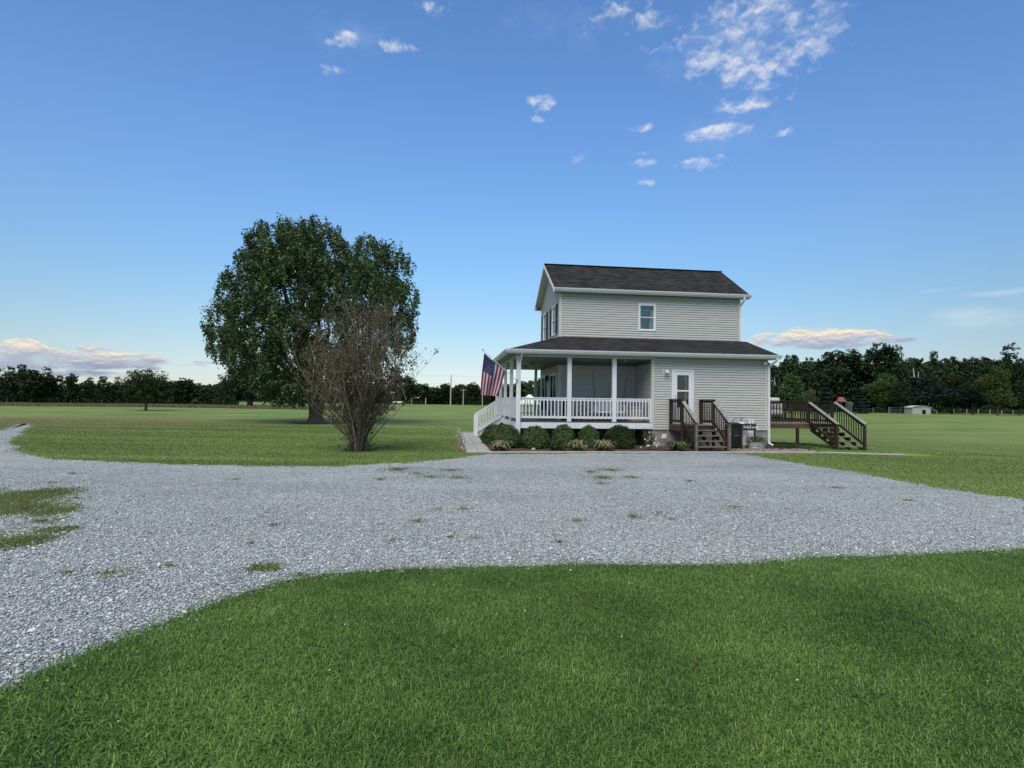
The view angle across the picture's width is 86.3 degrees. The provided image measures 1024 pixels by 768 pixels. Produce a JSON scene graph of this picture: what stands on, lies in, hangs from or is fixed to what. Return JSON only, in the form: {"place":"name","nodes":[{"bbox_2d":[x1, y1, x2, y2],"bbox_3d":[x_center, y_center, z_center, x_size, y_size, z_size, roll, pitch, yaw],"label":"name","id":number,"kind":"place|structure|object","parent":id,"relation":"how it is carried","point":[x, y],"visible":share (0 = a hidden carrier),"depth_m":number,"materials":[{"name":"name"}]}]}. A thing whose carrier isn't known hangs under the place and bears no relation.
{"place":"outdoors","nodes":[
{"label":"outdoors","id":0,"kind":"place"},
{"bbox_2d":[0,401,395,410],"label":"tall grass","id":1,"kind":"structure","parent":0,"point":[82,404],"depth_m":84.71,"materials":[{"name":"plant"}]},
{"bbox_2d":[0,399,1023,767],"bbox_3d":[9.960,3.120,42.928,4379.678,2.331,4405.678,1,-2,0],"label":"lawn","id":2,"kind":"structure","parent":0,"point":[980,431],"depth_m":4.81,"materials":[{"name":"green plant"}]},
{"bbox_2d":[0,366,21,402],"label":"tree","id":3,"kind":"object","parent":2,"relation":"on","point":[9,380],"visible":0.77,"depth_m":97.63,"materials":[{"name":"green plant"}]},
{"bbox_2d":[9,364,28,401],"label":"tree","id":4,"kind":"object","parent":2,"relation":"on","point":[23,369],"visible":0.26,"depth_m":100.83,"materials":[{"name":"green plant"}]},
{"bbox_2d":[12,369,51,402],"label":"tree","id":5,"kind":"object","parent":2,"relation":"on","point":[34,382],"visible":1,"depth_m":95.48,"materials":[{"name":"green plant"}]},
{"bbox_2d":[35,367,61,402],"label":"tree","id":6,"kind":"object","parent":2,"relation":"on","point":[51,377],"visible":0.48,"depth_m":98.88,"materials":[{"name":"green plant"}]},
{"bbox_2d":[48,375,65,402],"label":"tree","id":7,"kind":"object","parent":2,"relation":"on","point":[61,392],"visible":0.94,"depth_m":99.70,"materials":[{"name":"green plant"}]},
{"bbox_2d":[63,373,80,402],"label":"tree","id":8,"kind":"object","parent":2,"relation":"on","point":[70,390],"visible":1,"depth_m":96.47,"materials":[{"name":"green plant"}]},
{"bbox_2d":[79,377,100,402],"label":"tree","id":9,"kind":"object","parent":2,"relation":"on","point":[87,392],"visible":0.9,"depth_m":99.75,"materials":[{"name":"green plant"}]},
{"bbox_2d":[95,376,113,403],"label":"tree","id":10,"kind":"object","parent":2,"relation":"on","point":[101,387],"visible":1,"depth_m":97.63,"materials":[{"name":"green plant"}]},
{"bbox_2d":[109,377,124,402],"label":"tree","id":11,"kind":"object","parent":2,"relation":"on","point":[113,387],"visible":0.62,"depth_m":100.50,"materials":[{"name":"green plant"}]},
{"bbox_2d":[0,379,239,404],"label":"hedgerow","id":12,"kind":"object","parent":2,"relation":"on","point":[110,400],"visible":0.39,"depth_m":104.00,"materials":[{"name":"green plant"}]},
{"bbox_2d":[116,368,177,410],"bbox_3d":[-43.793,0.690,65.883,6.289,5.232,5.456,1,-2,0],"label":"lawn tree","id":13,"kind":"object","parent":2,"relation":"on","point":[146,386],"visible":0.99,"depth_m":64.67,"materials":[{"name":"green plant"}]},
{"bbox_2d":[168,377,198,403],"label":"tree","id":14,"kind":"object","parent":2,"relation":"on","point":[184,388],"visible":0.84,"depth_m":103.51,"materials":[{"name":"green plant"}]},
{"bbox_2d":[190,383,207,400],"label":"tree","id":15,"kind":"object","parent":2,"relation":"on","point":[198,385],"visible":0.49,"depth_m":105.59,"materials":[{"name":"green plant"}]},
{"bbox_2d":[201,383,223,402],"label":"tree","id":16,"kind":"object","parent":2,"relation":"on","point":[212,391],"visible":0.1,"depth_m":107.53,"materials":[{"name":"green plant"}]},
{"bbox_2d":[206,360,280,405],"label":"tree","id":17,"kind":"object","parent":2,"relation":"on","point":[236,390],"visible":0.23,"depth_m":92.27,"materials":[{"name":"green plant"}]},
{"bbox_2d":[198,212,421,422],"bbox_3d":[-14.256,-4.783,38.435,16.099,15.254,11.922,1,-2,0],"label":"maple tree","id":18,"kind":"object","parent":2,"relation":"on","point":[286,256],"visible":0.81,"depth_m":36.15,"materials":[{"name":"green plant"}]},
{"bbox_2d":[290,422,336,423],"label":"bare earth","id":19,"kind":"structure","parent":2,"relation":"on","point":[311,423],"depth_m":37.31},
{"bbox_2d":[270,278,438,450],"bbox_3d":[-5.370,-0.679,18.626,5.271,5.949,4.837,1,-2,0],"label":"tall bush","id":20,"kind":"object","parent":2,"relation":"on","point":[360,397],"visible":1,"depth_m":18.00,"materials":[{"name":"brown plant"}]},
{"bbox_2d":[240,383,539,405],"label":"woods","id":21,"kind":"object","parent":2,"relation":"on","point":[466,402],"visible":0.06,"depth_m":202.05,"materials":[{"name":"green plant"}]},
{"bbox_2d":[390,375,418,404],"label":"tree","id":22,"kind":"object","parent":2,"relation":"on","point":[412,387],"visible":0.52,"depth_m":148.82,"materials":[{"name":"green plant"}]},
{"bbox_2d":[407,387,424,403],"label":"tree","id":23,"kind":"object","parent":2,"relation":"on","point":[419,393],"visible":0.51,"depth_m":189.04,"materials":[{"name":"green plant"}]},
{"bbox_2d":[419,383,434,400],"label":"tree","id":24,"kind":"object","parent":2,"relation":"on","point":[427,394],"visible":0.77,"depth_m":194.42,"materials":[{"name":"green plant"}]},
{"bbox_2d":[431,386,446,403],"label":"tree","id":25,"kind":"object","parent":2,"relation":"on","point":[435,391],"visible":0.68,"depth_m":196.52,"materials":[{"name":"green plant"}]},
{"bbox_2d":[437,383,453,404],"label":"tree","id":26,"kind":"object","parent":2,"relation":"on","point":[444,387],"visible":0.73,"depth_m":194.56,"materials":[{"name":"green plant"}]},
{"bbox_2d":[449,385,464,404],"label":"tree","id":27,"kind":"object","parent":2,"relation":"on","point":[457,391],"visible":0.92,"depth_m":192.78,"materials":[{"name":"green plant"}]},
{"bbox_2d":[461,382,481,404],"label":"tree","id":28,"kind":"object","parent":2,"relation":"on","point":[472,391],"visible":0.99,"depth_m":186.35,"materials":[{"name":"green plant"}]},
{"bbox_2d":[462,432,489,451],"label":"paved walk","id":29,"kind":"structure","parent":2,"relation":"on","point":[473,442],"depth_m":21.73,"materials":[{"name":"concrete"}]},
{"bbox_2d":[455,435,465,451],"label":"walk pebbles","id":30,"kind":"object","parent":29,"relation":"on","point":[457,437],"visible":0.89,"depth_m":21.82,"materials":[{"name":"stone"}]},
{"bbox_2d":[481,395,495,404],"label":"tree","id":31,"kind":"object","parent":2,"relation":"on","point":[488,398],"visible":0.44,"depth_m":183.15,"materials":[{"name":"green plant"}]},
{"bbox_2d":[498,384,514,397],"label":"tree","id":32,"kind":"object","parent":2,"relation":"on","point":[508,386],"visible":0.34,"depth_m":176.14,"materials":[{"name":"green plant"}]},
{"bbox_2d":[0,423,1023,689],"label":"gravel drive","id":33,"kind":"structure","parent":2,"relation":"on","point":[672,467],"depth_m":9.35,"materials":[{"name":"gravel"}]},
{"bbox_2d":[0,526,74,550],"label":"grass island","id":34,"kind":"structure","parent":33,"relation":"on","point":[2,534],"depth_m":6.87,"materials":[{"name":"plant"}]},
{"bbox_2d":[0,487,81,522],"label":"grass island","id":35,"kind":"structure","parent":33,"relation":"on","point":[52,501],"depth_m":8.53,"materials":[{"name":"plant"}]},
{"bbox_2d":[0,463,929,585],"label":"weeds","id":36,"kind":"object","parent":33,"relation":"on","point":[16,499],"visible":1,"depth_m":8.20,"materials":[{"name":"plant"}]},
{"bbox_2d":[0,463,1023,718],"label":"loose gravel","id":37,"kind":"structure","parent":33,"relation":"on","point":[290,571],"depth_m":6.86,"materials":[{"name":"gravel"}]},
{"bbox_2d":[513,381,528,406],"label":"tree","id":38,"kind":"object","parent":2,"relation":"on","point":[523,393],"visible":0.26,"depth_m":167.25,"materials":[{"name":"green plant"}]},
{"bbox_2d":[521,395,539,405],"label":"garden shelter","id":39,"kind":"object","parent":2,"relation":"on","point":[528,401],"visible":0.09,"depth_m":71.71,"materials":[{"name":"white paint"}]},
{"bbox_2d":[523,378,539,396],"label":"tree","id":40,"kind":"object","parent":2,"relation":"on","point":[529,387],"visible":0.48,"depth_m":158.72,"materials":[{"name":"green plant"}]},
{"bbox_2d":[479,436,795,450],"bbox_3d":[4.890,2.497,22.457,12.937,0.001,8.133,1,-2,0],"label":"flower bed","id":41,"kind":"object","parent":2,"relation":"on","point":[635,448],"visible":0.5,"depth_m":20.29,"materials":[{"name":"soil"}]},
{"bbox_2d":[480,423,499,443],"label":"boxwood","id":42,"kind":"object","parent":41,"relation":"on","point":[487,432],"visible":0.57,"depth_m":21.71,"materials":[{"name":"green plant"}]},
{"bbox_2d":[484,440,511,450],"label":"hosta","id":43,"kind":"object","parent":41,"relation":"on","point":[500,445],"visible":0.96,"depth_m":18.91,"materials":[{"name":"green plant"}]},
{"bbox_2d":[489,423,521,447],"bbox_3d":[-0.241,1.931,20.477,1.301,0.896,1.295,1,-2,-7],"label":"boxwood","id":44,"kind":"object","parent":41,"relation":"on","point":[506,432],"visible":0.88,"depth_m":20.12,"materials":[{"name":"green plant"}]},
{"bbox_2d":[521,425,550,447],"bbox_3d":[0.858,1.947,20.367,1.163,0.885,1.124,0,-2,35],"label":"boxwood","id":45,"kind":"object","parent":41,"relation":"on","point":[536,436],"visible":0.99,"depth_m":20.01,"materials":[{"name":"green plant"}]},
{"bbox_2d":[547,441,562,450],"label":"perennial","id":46,"kind":"object","parent":41,"relation":"on","point":[553,445],"visible":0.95,"depth_m":19.32,"materials":[{"name":"green plant"}]},
{"bbox_2d":[551,424,575,447],"bbox_3d":[1.949,1.948,20.642,0.963,0.929,1.000,1,-2,-7],"label":"boxwood","id":47,"kind":"object","parent":41,"relation":"on","point":[564,434],"visible":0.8,"depth_m":20.36,"materials":[{"name":"green plant"}]},
{"bbox_2d":[557,446,569,450],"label":"perennial","id":48,"kind":"object","parent":41,"relation":"on","point":[562,448],"visible":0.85,"depth_m":19.20,"materials":[{"name":"green plant"}]},
{"bbox_2d":[566,439,587,450],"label":"hosta","id":49,"kind":"object","parent":41,"relation":"on","point":[577,444],"visible":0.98,"depth_m":19.36,"materials":[{"name":"green plant"}]},
{"bbox_2d":[577,424,600,447],"bbox_3d":[2.923,1.978,20.850,0.917,0.906,0.952,1,-2,-7],"label":"boxwood","id":50,"kind":"object","parent":41,"relation":"on","point":[588,434],"visible":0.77,"depth_m":20.59,"materials":[{"name":"green plant"}]},
{"bbox_2d":[590,439,616,450],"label":"hosta","id":51,"kind":"object","parent":41,"relation":"on","point":[603,445],"visible":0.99,"depth_m":19.47,"materials":[{"name":"green plant"}]},
{"bbox_2d":[602,424,636,448],"bbox_3d":[4.086,1.986,20.800,1.309,0.919,1.205,1,-2,-7],"label":"boxwood","id":52,"kind":"object","parent":41,"relation":"on","point":[621,436],"visible":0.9,"depth_m":20.43,"materials":[{"name":"green plant"}]},
{"bbox_2d":[640,421,662,449],"bbox_3d":[5.083,1.877,20.060,0.684,1.125,0.707,-1,-2,41],"label":"rose bush","id":53,"kind":"object","parent":41,"relation":"on","point":[651,440],"visible":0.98,"depth_m":20.00,"materials":[{"name":"green plant"}]},
{"bbox_2d":[662,440,691,450],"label":"hosta","id":54,"kind":"object","parent":41,"relation":"on","point":[678,446],"visible":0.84,"depth_m":19.66,"materials":[{"name":"green plant"}]},
{"bbox_2d":[724,422,740,447],"bbox_3d":[8.741,2.020,21.562,0.530,1.018,0.564,1,-2,-7],"label":"wheelie bin","id":55,"kind":"object","parent":41,"relation":"on","point":[735,434],"visible":0.69,"depth_m":21.34,"materials":[{"name":"plastic"}]},
{"bbox_2d":[732,417,746,447],"bbox_3d":[9.061,1.932,21.771,0.557,1.217,0.410,0,-2,30],"label":"gas tank","id":56,"kind":"object","parent":41,"relation":"on","point":[744,437],"visible":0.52,"depth_m":21.55,"materials":[{"name":"grey metal"}]},
{"bbox_2d":[740,424,757,448],"bbox_3d":[9.290,2.040,21.356,0.733,0.980,0.065,1,-2,-7],"label":"welcome board","id":57,"kind":"object","parent":41,"relation":"on","point":[747,427],"visible":1,"depth_m":21.33,"materials":[{"name":"brown wood"}]},
{"bbox_2d":[747,420,753,446],"bbox_3d":[9.572,1.994,21.857,0.370,1.110,0.370,1,-2,-7],"label":"gas tank","id":58,"kind":"object","parent":41,"relation":"on","point":[750,433],"visible":0.39,"depth_m":21.76,"materials":[{"name":"grey metal"}]},
{"bbox_2d":[745,436,766,448],"bbox_3d":[9.385,2.265,21.109,0.746,0.518,0.816,2,-2,-37],"label":"metal tub","id":59,"kind":"object","parent":41,"relation":"on","point":[755,443],"visible":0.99,"depth_m":20.90,"materials":[{"name":"silver metal"}]},
{"bbox_2d":[723,448,818,451],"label":"river pebbles","id":60,"kind":"object","parent":41,"relation":"on","point":[748,449],"visible":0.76,"depth_m":20.47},
{"bbox_2d":[764,441,828,450],"bbox_3d":[11.258,2.426,22.327,3.645,0.388,3.582,2,-2,-38],"label":"ground shrub","id":61,"kind":"object","parent":41,"relation":"on","point":[791,446],"visible":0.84,"depth_m":21.94,"materials":[{"name":"green plant"}]},
{"bbox_2d":[493,263,782,446],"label":"house","id":62,"kind":"structure","parent":2,"relation":"on","point":[655,335],"depth_m":23.68,"materials":[{"name":"plastic"}]},
{"bbox_2d":[473,398,501,435],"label":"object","id":63,"kind":"structure","parent":62,"relation":"attached to","point":[477,431],"depth_m":26.57,"materials":[{"name":"paint"}]},
{"bbox_2d":[480,349,517,395],"bbox_3d":[-0.438,-0.421,20.799,1.550,1.772,0.324,1,-2,-23],"label":"flag","id":64,"kind":"object","parent":62,"relation":"attached to","point":[493,372],"visible":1,"depth_m":20.65,"materials":[{"name":"multicoloured fabric"}]},
{"bbox_2d":[535,409,548,415],"bbox_3d":[1.391,1.385,25.472,0.600,0.410,0.440,1,-2,-7],"label":"planter box","id":65,"kind":"object","parent":62,"relation":"on","point":[538,412],"visible":0.45,"depth_m":25.28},
{"bbox_2d":[541,375,547,408],"bbox_3d":[1.590,0.568,26.961,0.097,1.960,1.600,1,-2,-7],"label":"patio door","id":66,"kind":"structure","parent":62,"relation":"in","point":[544,385],"depth_m":26.95,"materials":[{"name":"white paint"}]},
{"bbox_2d":[543,312,546,339],"bbox_3d":[1.646,-2.808,27.137,0.075,1.360,0.900,1,-2,-7],"label":"window","id":67,"kind":"structure","parent":62,"relation":"in","point":[544,316],"depth_m":27.41,"materials":[{"name":"white paint"}]},
{"bbox_2d":[549,373,556,415],"bbox_3d":[1.844,0.506,24.852,0.097,1.960,1.550,1,-2,-7],"label":"patio door","id":68,"kind":"structure","parent":62,"relation":"in","point":[552,377],"depth_m":24.85,"materials":[{"name":"white paint"}]},
{"bbox_2d":[551,304,555,336],"bbox_3d":[1.922,-2.875,24.855,0.075,1.360,0.900,1,-2,-7],"label":"window","id":69,"kind":"structure","parent":62,"relation":"in","point":[553,308],"depth_m":25.12,"materials":[{"name":"white paint"}]},
{"bbox_2d":[560,401,574,419],"bbox_3d":[2.344,1.111,23.026,0.620,0.829,0.427,1,-2,-7],"label":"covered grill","id":70,"kind":"object","parent":62,"relation":"on","point":[563,408],"visible":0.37,"depth_m":22.87,"materials":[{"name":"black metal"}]},
{"bbox_2d":[592,373,626,412],"bbox_3d":[4.095,0.330,23.063,1.537,1.761,0.630,1,-2,-7],"label":"porch swing","id":71,"kind":"object","parent":62,"relation":"hanging from","point":[608,405],"visible":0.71,"depth_m":23.20,"materials":[{"name":"white paint"}]},
{"bbox_2d":[626,406,643,421],"bbox_3d":[5.133,1.248,22.855,0.560,0.620,0.640,1,-2,-7],"label":"storage box","id":72,"kind":"object","parent":62,"relation":"on","point":[638,420],"visible":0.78,"depth_m":22.56,"materials":[{"name":"beige plastic"}]},
{"bbox_2d":[638,303,655,330],"bbox_3d":[5.944,-2.935,24.277,0.790,1.210,0.355,1,-2,-7],"label":"window","id":73,"kind":"structure","parent":62,"relation":"in","point":[646,316],"depth_m":24.20,"materials":[{"name":"white paint"}]},
{"bbox_2d":[679,377,685,387],"bbox_3d":[6.876,-0.071,22.083,0.346,0.478,0.090,1,-2,-7],"label":"wreath","id":74,"kind":"object","parent":62,"relation":"hanging from","point":[682,379],"visible":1,"depth_m":22.07,"materials":[{"name":"green plant"}]},
{"bbox_2d":[671,369,693,422],"bbox_3d":[6.857,0.493,22.152,0.930,2.130,0.398,1,-2,-7],"label":"entry door","id":75,"kind":"structure","parent":62,"relation":"in","point":[687,393],"depth_m":22.04,"materials":[{"name":"white paint"}]},
{"bbox_2d":[466,451,815,452],"bbox_3d":[4.755,2.385,19.051,12.663,0.070,0.202,1,-2,-8],"label":"paver edging","id":76,"kind":"object","parent":2,"relation":"on","point":[642,451],"visible":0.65,"depth_m":19.00,"materials":[{"name":"concrete"}]},
{"bbox_2d":[669,399,731,450],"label":"entry steps","id":77,"kind":"structure","parent":2,"relation":"on","point":[684,428],"depth_m":20.69,"materials":[{"name":"brown wood"}]},
{"bbox_2d":[775,373,805,412],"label":"tree","id":78,"kind":"object","parent":2,"relation":"on","point":[791,392],"visible":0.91,"depth_m":117.13,"materials":[{"name":"green plant"}]},
{"bbox_2d":[773,354,808,395],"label":"tree","id":79,"kind":"object","parent":2,"relation":"on","point":[785,360],"visible":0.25,"depth_m":146.97,"materials":[{"name":"green plant"}]},
{"bbox_2d":[802,389,816,413],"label":"tree","id":80,"kind":"object","parent":2,"relation":"on","point":[811,397],"visible":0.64,"depth_m":111.76,"materials":[{"name":"green plant"}]},
{"bbox_2d":[801,357,827,399],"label":"tree","id":81,"kind":"object","parent":2,"relation":"on","point":[819,363],"visible":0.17,"depth_m":150.05,"materials":[{"name":"green plant"}]},
{"bbox_2d":[770,400,867,450],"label":"wooden deck","id":82,"kind":"structure","parent":2,"relation":"on","point":[833,435],"depth_m":23.35,"materials":[{"name":"brown wood"}]},
{"bbox_2d":[770,377,785,416],"bbox_3d":[12.098,0.698,25.152,1.200,2.060,0.987,1,-2,-1],"label":"hanging egg chair","id":83,"kind":"object","parent":82,"relation":"on","point":[775,399],"visible":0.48,"depth_m":25.10,"materials":[{"name":"black metal"}]},
{"bbox_2d":[815,379,838,413],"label":"spruce tree","id":84,"kind":"object","parent":2,"relation":"on","point":[826,393],"visible":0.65,"depth_m":111.55,"materials":[{"name":"green plant"}]},
{"bbox_2d":[835,397,856,414],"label":"swing set","id":85,"kind":"object","parent":2,"relation":"on","point":[840,399],"visible":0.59,"depth_m":103.71,"materials":[{"name":"red fabric"}]},
{"bbox_2d":[820,348,874,407],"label":"tree","id":86,"kind":"object","parent":2,"relation":"on","point":[851,360],"visible":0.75,"depth_m":143.39,"materials":[{"name":"green plant"}]},
{"bbox_2d":[846,389,873,413],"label":"tree","id":87,"kind":"object","parent":2,"relation":"on","point":[859,398],"visible":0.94,"depth_m":121.35,"materials":[{"name":"green plant"}]},
{"bbox_2d":[858,373,898,412],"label":"tree","id":88,"kind":"object","parent":2,"relation":"on","point":[881,386],"visible":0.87,"depth_m":131.19,"materials":[{"name":"green plant"}]},
{"bbox_2d":[859,342,905,412],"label":"tree","id":89,"kind":"object","parent":2,"relation":"on","point":[878,357],"visible":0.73,"depth_m":140.92,"materials":[{"name":"green plant"}]},
{"bbox_2d":[770,358,1023,413],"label":"woods","id":90,"kind":"object","parent":2,"relation":"on","point":[937,408],"visible":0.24,"depth_m":144.23,"materials":[{"name":"green plant"}]},
{"bbox_2d":[886,381,916,413],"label":"tree","id":91,"kind":"object","parent":2,"relation":"on","point":[898,398],"visible":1,"depth_m":127.35,"materials":[{"name":"green plant"}]},
{"bbox_2d":[893,344,913,412],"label":"tree","id":92,"kind":"object","parent":2,"relation":"on","point":[901,359],"visible":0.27,"depth_m":145.99,"materials":[{"name":"green plant"}]},
{"bbox_2d":[904,405,936,413],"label":"shed","id":93,"kind":"structure","parent":2,"relation":"on","point":[913,409],"depth_m":123.93,"materials":[{"name":"silver metal"}]},
{"bbox_2d":[908,357,933,388],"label":"tree","id":94,"kind":"object","parent":2,"relation":"on","point":[917,363],"visible":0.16,"depth_m":151.31,"materials":[{"name":"green plant"}]},
{"bbox_2d":[897,375,959,406],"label":"tree","id":95,"kind":"object","parent":2,"relation":"on","point":[926,396],"visible":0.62,"depth_m":127.91,"materials":[{"name":"green plant"}]},
{"bbox_2d":[929,350,944,404],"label":"tree","id":96,"kind":"object","parent":2,"relation":"on","point":[934,360],"visible":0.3,"depth_m":149.78,"materials":[{"name":"green plant"}]},
{"bbox_2d":[863,407,1013,414],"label":"field fence","id":97,"kind":"object","parent":2,"relation":"on","point":[944,411],"visible":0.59,"depth_m":136.79,"materials":[{"name":"grey wood"}]},
{"bbox_2d":[928,373,965,413],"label":"tree","id":98,"kind":"object","parent":2,"relation":"on","point":[954,382],"visible":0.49,"depth_m":131.12,"materials":[{"name":"green plant"}]},
{"bbox_2d":[936,356,970,411],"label":"tree","id":99,"kind":"object","parent":2,"relation":"on","point":[956,363],"visible":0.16,"depth_m":146.34,"materials":[{"name":"green plant"}]},
{"bbox_2d":[953,380,987,414],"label":"tree","id":100,"kind":"object","parent":2,"relation":"on","point":[967,398],"visible":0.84,"depth_m":125.72,"materials":[{"name":"green plant"}]},
{"bbox_2d":[962,356,996,411],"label":"tree","id":101,"kind":"object","parent":2,"relation":"on","point":[975,361],"visible":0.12,"depth_m":149.34,"materials":[{"name":"green plant"}]},
{"bbox_2d":[970,366,1018,415],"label":"tree","id":102,"kind":"object","parent":2,"relation":"on","point":[994,385],"visible":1,"depth_m":119.23,"materials":[{"name":"green plant"}]},
{"bbox_2d":[987,342,1023,413],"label":"tree","id":103,"kind":"object","parent":2,"relation":"on","point":[1006,359],"visible":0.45,"depth_m":145.19,"materials":[{"name":"green plant"}]},
{"bbox_2d":[999,382,1023,415],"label":"tree","id":104,"kind":"object","parent":2,"relation":"on","point":[1019,389],"visible":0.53,"depth_m":125.78,"materials":[{"name":"green plant"}]},
{"bbox_2d":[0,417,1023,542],"bbox_3d":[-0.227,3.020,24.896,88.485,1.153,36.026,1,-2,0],"label":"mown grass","id":105,"kind":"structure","parent":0,"point":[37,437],"depth_m":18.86,"materials":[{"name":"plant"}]},
{"bbox_2d":[0,0,1023,395],"label":"sky","id":106,"kind":"structure","parent":0,"point":[855,168],"materials":[{"name":"blue"}]},
{"bbox_2d":[816,452,910,455],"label":"path","id":107,"kind":"structure","parent":0,"point":[860,453],"depth_m":20.25,"materials":[{"name":"concrete"}]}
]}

